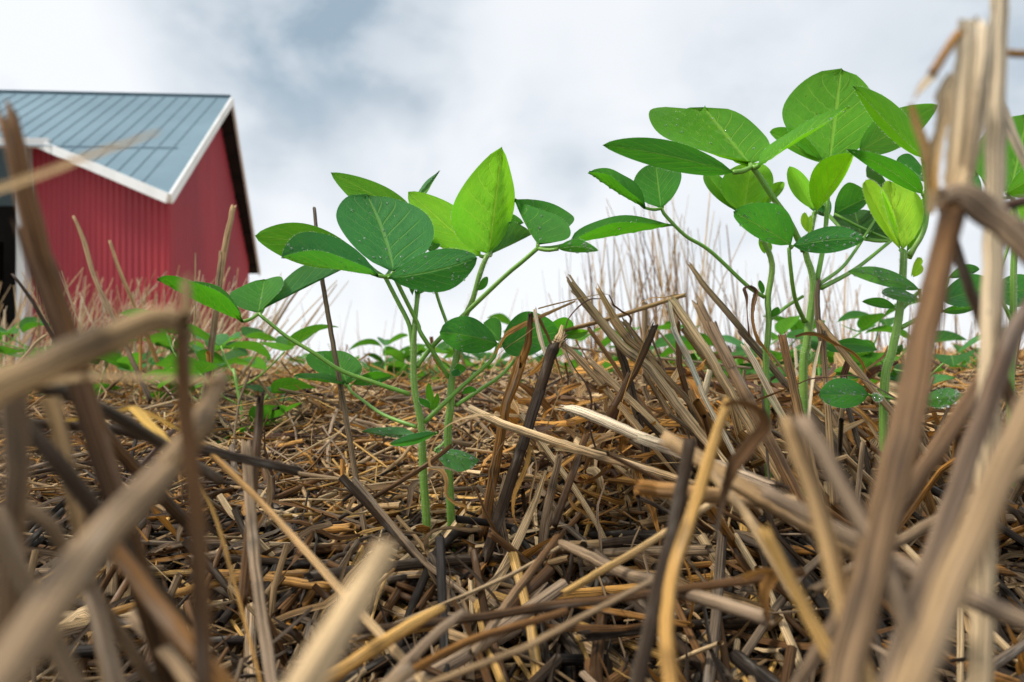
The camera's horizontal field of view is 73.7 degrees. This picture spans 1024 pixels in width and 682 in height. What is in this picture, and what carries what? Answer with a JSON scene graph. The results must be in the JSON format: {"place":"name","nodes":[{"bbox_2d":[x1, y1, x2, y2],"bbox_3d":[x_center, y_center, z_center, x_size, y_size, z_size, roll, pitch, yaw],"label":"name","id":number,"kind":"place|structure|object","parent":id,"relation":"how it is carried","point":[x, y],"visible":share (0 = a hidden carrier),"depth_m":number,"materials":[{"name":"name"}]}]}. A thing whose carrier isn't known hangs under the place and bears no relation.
{"place":"outdoors","nodes":[
{"label":"outdoors","id":0,"kind":"place"},
{"bbox_2d":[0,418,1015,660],"bbox_3d":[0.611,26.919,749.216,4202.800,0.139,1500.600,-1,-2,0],"label":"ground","id":1,"kind":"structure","parent":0,"point":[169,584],"depth_m":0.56,"materials":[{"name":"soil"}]},
{"bbox_2d":[0,317,43,361],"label":"soybean seedling","id":2,"kind":"object","parent":1,"relation":"on","point":[26,324],"visible":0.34,"depth_m":0.99,"materials":[{"name":"green"}]},
{"bbox_2d":[0,458,178,681],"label":"straw stalk","id":3,"kind":"object","parent":1,"relation":"on","point":[30,633],"visible":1,"depth_m":0.07,"materials":[{"name":"plant"}]},
{"bbox_2d":[155,368,230,476],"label":"straw stalk","id":4,"kind":"object","parent":3,"relation":"on","point":[206,409],"visible":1,"depth_m":0.10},
{"bbox_2d":[0,90,260,369],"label":"barn","id":5,"kind":"structure","parent":1,"relation":"on","point":[168,195],"depth_m":14.18,"materials":[{"name":"metal"}]},
{"bbox_2d":[0,253,348,385],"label":"dry grass","id":6,"kind":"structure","parent":1,"relation":"on","point":[80,325],"depth_m":1.41,"materials":[{"name":"plant"}]},
{"bbox_2d":[102,333,247,399],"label":"soybean seedling","id":7,"kind":"object","parent":1,"relation":"on","point":[120,362],"visible":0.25,"depth_m":0.81,"materials":[{"name":"green"}]},
{"bbox_2d":[121,309,293,404],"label":"soybean seedling","id":8,"kind":"object","parent":1,"relation":"on","point":[251,332],"visible":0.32,"depth_m":0.73,"materials":[{"name":"green"}]},
{"bbox_2d":[151,342,266,396],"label":"soybean seedling","id":9,"kind":"object","parent":1,"relation":"on","point":[259,363],"visible":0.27,"depth_m":0.97,"materials":[{"name":"green"}]},
{"bbox_2d":[149,324,336,443],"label":"soybean seedling","id":10,"kind":"object","parent":1,"relation":"on","point":[283,344],"visible":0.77,"depth_m":0.62,"materials":[{"name":"green"}]},
{"bbox_2d":[285,538,396,681],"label":"straw stalk","id":11,"kind":"object","parent":1,"relation":"on","point":[323,653],"visible":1,"depth_m":0.07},
{"bbox_2d":[349,333,444,398],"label":"soybean seedling","id":12,"kind":"object","parent":1,"relation":"on","point":[399,355],"visible":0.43,"depth_m":0.98,"materials":[{"name":"green"}]},
{"bbox_2d":[157,171,671,537],"bbox_3d":[-0.035,0.005,0.379,0.259,0.242,0.139,-1,-2,0],"label":"soybean plant","id":13,"kind":"object","parent":1,"relation":"on","point":[545,222],"visible":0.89,"depth_m":0.37,"materials":[{"name":"green plant"}]},
{"bbox_2d":[281,147,587,551],"bbox_3d":[-0.037,0.007,0.390,0.103,0.240,0.208,-2,-2,24],"label":"soybean plant","id":14,"kind":"object","parent":1,"relation":"on","point":[467,227],"visible":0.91,"depth_m":0.37,"materials":[{"name":"green plant"}]},
{"bbox_2d":[0,302,1023,681],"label":"straw litter","id":15,"kind":"object","parent":1,"relation":"on","point":[710,658],"visible":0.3,"depth_m":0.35,"materials":[{"name":"plant"}]},
{"bbox_2d":[0,393,31,636],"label":"straw stalk","id":16,"kind":"object","parent":15,"relation":"on","point":[15,431],"visible":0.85,"depth_m":0.08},
{"bbox_2d":[0,506,86,681],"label":"straw stalk","id":17,"kind":"object","parent":15,"relation":"on","point":[21,577],"visible":0.84,"depth_m":0.08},
{"bbox_2d":[39,396,102,681],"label":"stalk","id":18,"kind":"object","parent":15,"relation":"on","point":[53,409],"visible":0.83,"depth_m":0.11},
{"bbox_2d":[0,501,158,681],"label":"straw stalk","id":19,"kind":"object","parent":15,"relation":"on","point":[46,522],"visible":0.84,"depth_m":0.11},
{"bbox_2d":[0,99,177,681],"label":"straw stalk","id":20,"kind":"object","parent":15,"relation":"on","point":[44,271],"visible":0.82,"depth_m":0.12,"materials":[{"name":"plant"}]},
{"bbox_2d":[69,539,125,681],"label":"straw stalk","id":21,"kind":"object","parent":15,"relation":"on","point":[106,648],"visible":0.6,"depth_m":0.11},
{"bbox_2d":[0,307,197,404],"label":"straw stalk","id":22,"kind":"object","parent":15,"relation":"on","point":[53,361],"visible":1,"depth_m":0.08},
{"bbox_2d":[0,130,158,191],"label":"stalk","id":23,"kind":"object","parent":22,"relation":"on","point":[13,183],"visible":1,"depth_m":0.09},
{"bbox_2d":[178,273,191,326],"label":"straw stalk","id":24,"kind":"object","parent":22,"relation":"on","point":[186,300],"visible":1,"depth_m":0.09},
{"bbox_2d":[29,415,192,626],"bbox_3d":[-0.071,0.027,0.116,0.007,0.061,0.047,-2,-2,19],"label":"straw stalk","id":25,"kind":"object","parent":15,"relation":"on","point":[53,457],"visible":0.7,"depth_m":0.11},
{"bbox_2d":[72,216,152,402],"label":"straw stalk","id":26,"kind":"object","parent":15,"relation":"on","point":[112,315],"visible":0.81,"depth_m":0.70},
{"bbox_2d":[63,383,187,532],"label":"straw stalk","id":27,"kind":"object","parent":15,"relation":"on","point":[126,459],"visible":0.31,"depth_m":0.20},
{"bbox_2d":[43,373,212,386],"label":"stalk","id":28,"kind":"object","parent":15,"relation":"on","point":[80,377],"visible":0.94,"depth_m":0.10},
{"bbox_2d":[34,384,224,484],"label":"straw stalk","id":29,"kind":"object","parent":15,"relation":"on","point":[132,426],"visible":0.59,"depth_m":0.15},
{"bbox_2d":[108,239,169,387],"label":"straw stalk","id":30,"kind":"object","parent":15,"relation":"on","point":[148,339],"visible":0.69,"depth_m":0.78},
{"bbox_2d":[0,419,303,475],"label":"straw stalk","id":31,"kind":"object","parent":15,"relation":"on","point":[225,454],"visible":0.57,"depth_m":0.21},
{"bbox_2d":[124,607,193,681],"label":"straw stalk","id":32,"kind":"object","parent":15,"relation":"on","point":[174,662],"visible":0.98,"depth_m":0.12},
{"bbox_2d":[83,514,236,681],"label":"straw stalk","id":33,"kind":"object","parent":15,"relation":"on","point":[171,622],"visible":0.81,"depth_m":0.10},
{"bbox_2d":[175,322,214,681],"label":"straw stalk","id":34,"kind":"object","parent":15,"relation":"on","point":[201,601],"visible":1,"depth_m":0.09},
{"bbox_2d":[113,569,314,615],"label":"straw stalk","id":35,"kind":"object","parent":15,"relation":"on","point":[127,608],"visible":0.29,"depth_m":0.30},
{"bbox_2d":[202,204,236,393],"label":"straw stalk","id":36,"kind":"object","parent":15,"relation":"on","point":[219,283],"visible":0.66,"depth_m":0.65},
{"bbox_2d":[203,488,261,681],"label":"stalk","id":37,"kind":"object","parent":15,"relation":"on","point":[220,532],"visible":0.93,"depth_m":0.17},
{"bbox_2d":[237,390,263,611],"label":"straw stalk","id":38,"kind":"object","parent":15,"relation":"on","point":[244,580],"visible":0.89,"depth_m":0.23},
{"bbox_2d":[241,439,277,681],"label":"straw stalk","id":39,"kind":"object","parent":15,"relation":"on","point":[262,618],"visible":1,"depth_m":0.20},
{"bbox_2d":[187,568,332,591],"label":"straw stalk","id":40,"kind":"object","parent":15,"relation":"on","point":[296,582],"visible":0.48,"depth_m":0.31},
{"bbox_2d":[176,423,427,681],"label":"straw stalk","id":41,"kind":"object","parent":15,"relation":"on","point":[395,651],"visible":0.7,"depth_m":0.19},
{"bbox_2d":[313,207,367,534],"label":"straw stalk","id":42,"kind":"object","parent":15,"relation":"on","point":[343,402],"visible":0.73,"depth_m":0.40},
{"bbox_2d":[327,603,445,681],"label":"straw stalk","id":43,"kind":"object","parent":15,"relation":"on","point":[374,648],"visible":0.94,"depth_m":0.16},
{"bbox_2d":[337,444,451,520],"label":"straw stalk","id":44,"kind":"object","parent":15,"relation":"on","point":[410,474],"visible":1,"depth_m":0.33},
{"bbox_2d":[303,554,503,581],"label":"straw stalk","id":45,"kind":"object","parent":15,"relation":"on","point":[397,565],"visible":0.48,"depth_m":0.32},
{"bbox_2d":[351,475,476,602],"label":"straw stalk","id":46,"kind":"object","parent":15,"relation":"on","point":[416,553],"visible":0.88,"depth_m":0.32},
{"bbox_2d":[390,608,468,672],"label":"straw stalk","id":47,"kind":"object","parent":15,"relation":"on","point":[426,643],"visible":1,"depth_m":0.16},
{"bbox_2d":[354,546,559,640],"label":"straw stalk","id":48,"kind":"object","parent":15,"relation":"on","point":[500,579],"visible":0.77,"depth_m":0.24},
{"bbox_2d":[412,607,570,674],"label":"straw stalk","id":49,"kind":"object","parent":15,"relation":"on","point":[436,657],"visible":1,"depth_m":0.17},
{"bbox_2d":[478,355,525,539],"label":"straw stalk","id":50,"kind":"object","parent":15,"relation":"on","point":[516,375],"visible":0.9,"depth_m":0.36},
{"bbox_2d":[467,533,560,656],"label":"straw stalk","id":51,"kind":"object","parent":15,"relation":"on","point":[511,597],"visible":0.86,"depth_m":0.24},
{"bbox_2d":[480,342,559,565],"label":"straw stalk","id":52,"kind":"object","parent":15,"relation":"on","point":[522,445],"visible":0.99,"depth_m":0.34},
{"bbox_2d":[425,576,653,681],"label":"straw stalk","id":53,"kind":"object","parent":15,"relation":"on","point":[535,642],"visible":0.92,"depth_m":0.16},
{"bbox_2d":[535,452,562,574],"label":"straw stalk","id":54,"kind":"object","parent":15,"relation":"on","point":[546,518],"visible":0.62,"depth_m":0.34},
{"bbox_2d":[550,430,590,528],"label":"straw stalk","id":55,"kind":"object","parent":15,"relation":"on","point":[562,501],"visible":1,"depth_m":0.33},
{"bbox_2d":[464,404,695,484],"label":"straw stalk","id":56,"kind":"object","parent":15,"relation":"on","point":[565,445],"visible":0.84,"depth_m":0.33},
{"bbox_2d":[355,567,808,635],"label":"straw stalk","id":57,"kind":"object","parent":15,"relation":"on","point":[540,607],"visible":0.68,"depth_m":0.20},
{"bbox_2d":[561,343,677,474],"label":"straw stalk","id":58,"kind":"object","parent":15,"relation":"on","point":[607,391],"visible":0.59,"depth_m":0.42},
{"bbox_2d":[581,355,665,434],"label":"straw stalk","id":59,"kind":"object","parent":15,"relation":"on","point":[604,375],"visible":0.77,"depth_m":0.41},
{"bbox_2d":[538,573,709,599],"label":"straw stalk","id":60,"kind":"object","parent":15,"relation":"on","point":[592,591],"visible":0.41,"depth_m":0.31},
{"bbox_2d":[563,293,686,331],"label":"straw stalk","id":61,"kind":"object","parent":15,"relation":"on","point":[638,309],"visible":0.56,"depth_m":0.45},
{"bbox_2d":[595,322,657,431],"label":"straw stalk","id":62,"kind":"object","parent":15,"relation":"on","point":[616,401],"visible":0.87,"depth_m":0.37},
{"bbox_2d":[614,345,655,480],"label":"straw stalk","id":63,"kind":"object","parent":15,"relation":"on","point":[625,367],"visible":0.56,"depth_m":0.41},
{"bbox_2d":[576,606,693,628],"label":"straw stalk","id":64,"kind":"object","parent":15,"relation":"on","point":[640,616],"visible":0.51,"depth_m":0.28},
{"bbox_2d":[595,283,704,430],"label":"straw stalk","id":65,"kind":"object","parent":15,"relation":"on","point":[623,332],"visible":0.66,"depth_m":0.40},
{"bbox_2d":[559,479,748,596],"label":"straw stalk","id":66,"kind":"object","parent":15,"relation":"on","point":[612,564],"visible":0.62,"depth_m":0.21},
{"bbox_2d":[602,544,714,556],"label":"straw stalk","id":67,"kind":"object","parent":15,"relation":"on","point":[693,550],"visible":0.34,"depth_m":0.32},
{"bbox_2d":[629,436,696,681],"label":"straw stalk","id":68,"kind":"object","parent":15,"relation":"on","point":[642,660],"visible":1,"depth_m":0.15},
{"bbox_2d":[566,274,763,515],"bbox_3d":[0.083,0.025,0.381,0.112,0.134,0.008,-3,-2,32],"label":"straw stalk","id":69,"kind":"object","parent":15,"relation":"on","point":[664,387],"visible":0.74,"depth_m":0.38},
{"bbox_2d":[558,539,775,625],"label":"straw stalk","id":70,"kind":"object","parent":15,"relation":"on","point":[733,607],"visible":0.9,"depth_m":0.19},
{"bbox_2d":[555,405,789,490],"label":"straw stalk","id":71,"kind":"object","parent":15,"relation":"on","point":[644,439],"visible":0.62,"depth_m":0.28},
{"bbox_2d":[576,618,779,641],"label":"straw stalk","id":72,"kind":"object","parent":15,"relation":"on","point":[738,623],"visible":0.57,"depth_m":0.27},
{"bbox_2d":[675,320,714,486],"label":"straw stalk","id":73,"kind":"object","parent":15,"relation":"on","point":[683,381],"visible":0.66,"depth_m":0.39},
{"bbox_2d":[659,396,731,681],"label":"straw stalk","id":74,"kind":"object","parent":15,"relation":"on","point":[668,660],"visible":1,"depth_m":0.13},
{"bbox_2d":[714,400,772,540],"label":"dry leaf","id":75,"kind":"object","parent":74,"relation":"hanging from","point":[755,438],"visible":1,"depth_m":0.14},
{"bbox_2d":[667,301,762,510],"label":"straw stalk","id":76,"kind":"object","parent":15,"relation":"on","point":[693,370],"visible":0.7,"depth_m":0.38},
{"bbox_2d":[634,480,797,509],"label":"straw stalk","id":77,"kind":"object","parent":15,"relation":"on","point":[652,488],"visible":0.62,"depth_m":0.20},
{"bbox_2d":[667,295,784,483],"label":"straw stalk","id":78,"kind":"object","parent":15,"relation":"on","point":[686,321],"visible":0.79,"depth_m":0.37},
{"bbox_2d":[699,463,793,602],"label":"straw stalk","id":79,"kind":"object","parent":15,"relation":"on","point":[737,503],"visible":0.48,"depth_m":0.16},
{"bbox_2d":[743,568,779,627],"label":"dry leaf","id":80,"kind":"object","parent":79,"relation":"on","point":[768,582],"visible":1,"depth_m":0.15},
{"bbox_2d":[692,295,806,504],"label":"straw stalk","id":81,"kind":"object","parent":15,"relation":"on","point":[715,336],"visible":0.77,"depth_m":0.29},
{"bbox_2d":[688,262,847,464],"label":"straw stalk","id":82,"kind":"object","parent":15,"relation":"on","point":[742,331],"visible":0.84,"depth_m":0.40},
{"bbox_2d":[741,340,824,495],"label":"straw stalk","id":83,"kind":"object","parent":15,"relation":"on","point":[775,404],"visible":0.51,"depth_m":0.34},
{"bbox_2d":[658,430,911,592],"bbox_3d":[0.067,0.042,0.168,0.066,0.036,0.006,-3,-3,35],"label":"straw stalk","id":84,"kind":"object","parent":15,"relation":"on","point":[750,491],"visible":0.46,"depth_m":0.17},
{"bbox_2d":[758,523,831,663],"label":"straw stalk","id":85,"kind":"object","parent":15,"relation":"on","point":[822,640],"visible":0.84,"depth_m":0.12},
{"bbox_2d":[778,332,819,481],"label":"straw stalk","id":86,"kind":"object","parent":15,"relation":"on","point":[796,406],"visible":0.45,"depth_m":0.33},
{"bbox_2d":[814,279,836,505],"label":"straw stalk","id":87,"kind":"object","parent":15,"relation":"on","point":[827,411],"visible":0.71,"depth_m":0.35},
{"bbox_2d":[778,413,876,681],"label":"straw stalk","id":88,"kind":"object","parent":15,"relation":"on","point":[835,575],"visible":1,"depth_m":0.10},
{"bbox_2d":[791,411,937,681],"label":"straw stalk","id":89,"kind":"object","parent":15,"relation":"on","point":[853,507],"visible":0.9,"depth_m":0.10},
{"bbox_2d":[816,319,926,453],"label":"straw stalk","id":90,"kind":"object","parent":15,"relation":"on","point":[854,366],"visible":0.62,"depth_m":0.35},
{"bbox_2d":[758,485,1023,632],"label":"straw stalk","id":91,"kind":"object","parent":15,"relation":"on","point":[997,610],"visible":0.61,"depth_m":0.12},
{"bbox_2d":[824,195,964,681],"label":"straw stalk","id":92,"kind":"object","parent":15,"relation":"on","point":[853,638],"visible":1,"depth_m":0.10,"materials":[{"name":"plant"}]},
{"bbox_2d":[908,104,939,213],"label":"dry leaf","id":93,"kind":"object","parent":92,"relation":"on","point":[920,133],"visible":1,"depth_m":0.12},
{"bbox_2d":[791,335,1023,681],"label":"straw stalk","id":94,"kind":"object","parent":15,"relation":"on","point":[944,438],"visible":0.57,"depth_m":0.12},
{"bbox_2d":[807,468,1023,596],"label":"straw stalk","id":95,"kind":"object","parent":15,"relation":"on","point":[916,531],"visible":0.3,"depth_m":0.17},
{"bbox_2d":[877,299,1023,681],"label":"straw stalk","id":96,"kind":"object","parent":15,"relation":"on","point":[956,493],"visible":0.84,"depth_m":0.11,"materials":[{"name":"plant"}]},
{"bbox_2d":[889,384,1023,681],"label":"straw stalk","id":97,"kind":"object","parent":15,"relation":"on","point":[942,605],"visible":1,"depth_m":0.07,"materials":[{"name":"plant"}]},
{"bbox_2d":[955,5,994,183],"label":"straw stalk","id":98,"kind":"object","parent":15,"relation":"on","point":[983,64],"visible":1,"depth_m":0.11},
{"bbox_2d":[927,71,952,188],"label":"stalk","id":99,"kind":"object","parent":98,"relation":"on","point":[941,96],"visible":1,"depth_m":0.11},
{"bbox_2d":[943,18,975,185],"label":"stalk","id":100,"kind":"object","parent":98,"relation":"on","point":[962,96],"visible":1,"depth_m":0.11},
{"bbox_2d":[936,192,1015,410],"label":"straw stalk","id":101,"kind":"object","parent":15,"relation":"on","point":[973,300],"visible":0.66,"depth_m":0.13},
{"bbox_2d":[932,182,1023,264],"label":"straw stalk","id":102,"kind":"object","parent":15,"relation":"on","point":[985,209],"visible":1,"depth_m":0.10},
{"bbox_2d":[927,29,966,74],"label":"straw stalk","id":103,"kind":"object","parent":102,"relation":"on","point":[946,51],"visible":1,"depth_m":0.11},
{"bbox_2d":[967,0,1008,681],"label":"straw stalk","id":104,"kind":"object","parent":15,"relation":"on","point":[981,642],"visible":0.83,"depth_m":0.12,"materials":[{"name":"plant"}]},
{"bbox_2d":[462,313,582,382],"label":"soybean seedling","id":105,"kind":"object","parent":1,"relation":"on","point":[503,318],"visible":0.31,"depth_m":0.99,"materials":[{"name":"green"}]},
{"bbox_2d":[272,192,1006,370],"bbox_3d":[1.035,-0.142,4.095,3.154,0.752,5.632,-3,-3,36],"label":"standing stubble","id":106,"kind":"object","parent":1,"relation":"on","point":[664,315],"visible":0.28,"depth_m":1.48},
{"bbox_2d":[588,163,803,520],"bbox_3d":[0.103,0.004,0.394,0.167,0.239,0.066,0,-2,-26],"label":"soybean plant","id":107,"kind":"object","parent":1,"relation":"on","point":[654,186],"visible":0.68,"depth_m":0.40,"materials":[{"name":"green plant"}]},
{"bbox_2d":[660,315,817,387],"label":"soybean seedling","id":108,"kind":"object","parent":1,"relation":"on","point":[785,325],"visible":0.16,"depth_m":0.74,"materials":[{"name":"green"}]},
{"bbox_2d":[603,68,935,491],"bbox_3d":[0.150,-0.029,0.389,0.121,0.303,0.247,-3,-3,43],"label":"soybean plant","id":109,"kind":"object","parent":1,"relation":"on","point":[828,120],"visible":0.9,"depth_m":0.39,"materials":[{"name":"green plant"}]},
{"bbox_2d":[722,315,824,374],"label":"soybean seedling","id":110,"kind":"object","parent":1,"relation":"on","point":[798,324],"visible":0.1,"depth_m":0.82,"materials":[{"name":"green"}]},
{"bbox_2d":[731,313,907,384],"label":"soybean seedling","id":111,"kind":"object","parent":1,"relation":"on","point":[866,322],"visible":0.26,"depth_m":0.66,"materials":[{"name":"green"}]},
{"bbox_2d":[793,301,966,378],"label":"soybean seedling","id":112,"kind":"object","parent":1,"relation":"on","point":[943,335],"visible":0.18,"depth_m":0.77,"materials":[{"name":"green"}]},
{"bbox_2d":[819,85,981,449],"bbox_3d":[0.207,0.001,0.354,0.058,0.238,0.182,-3,-3,42],"label":"soybean plant","id":113,"kind":"object","parent":1,"relation":"on","point":[896,206],"visible":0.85,"depth_m":0.35,"materials":[{"name":"green plant"}]},
{"bbox_2d":[835,335,978,415],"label":"soybean seedling","id":114,"kind":"object","parent":1,"relation":"on","point":[952,360],"visible":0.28,"depth_m":0.60,"materials":[{"name":"green"}]},
{"bbox_2d":[973,114,1023,413],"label":"soybean plant","id":115,"kind":"object","parent":1,"relation":"on","point":[1014,291],"visible":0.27,"depth_m":0.41,"materials":[{"name":"green plant"}]},
{"bbox_2d":[0,0,1023,365],"label":"sky","id":116,"kind":"structure","parent":0,"point":[393,94],"materials":[{"name":"white"}]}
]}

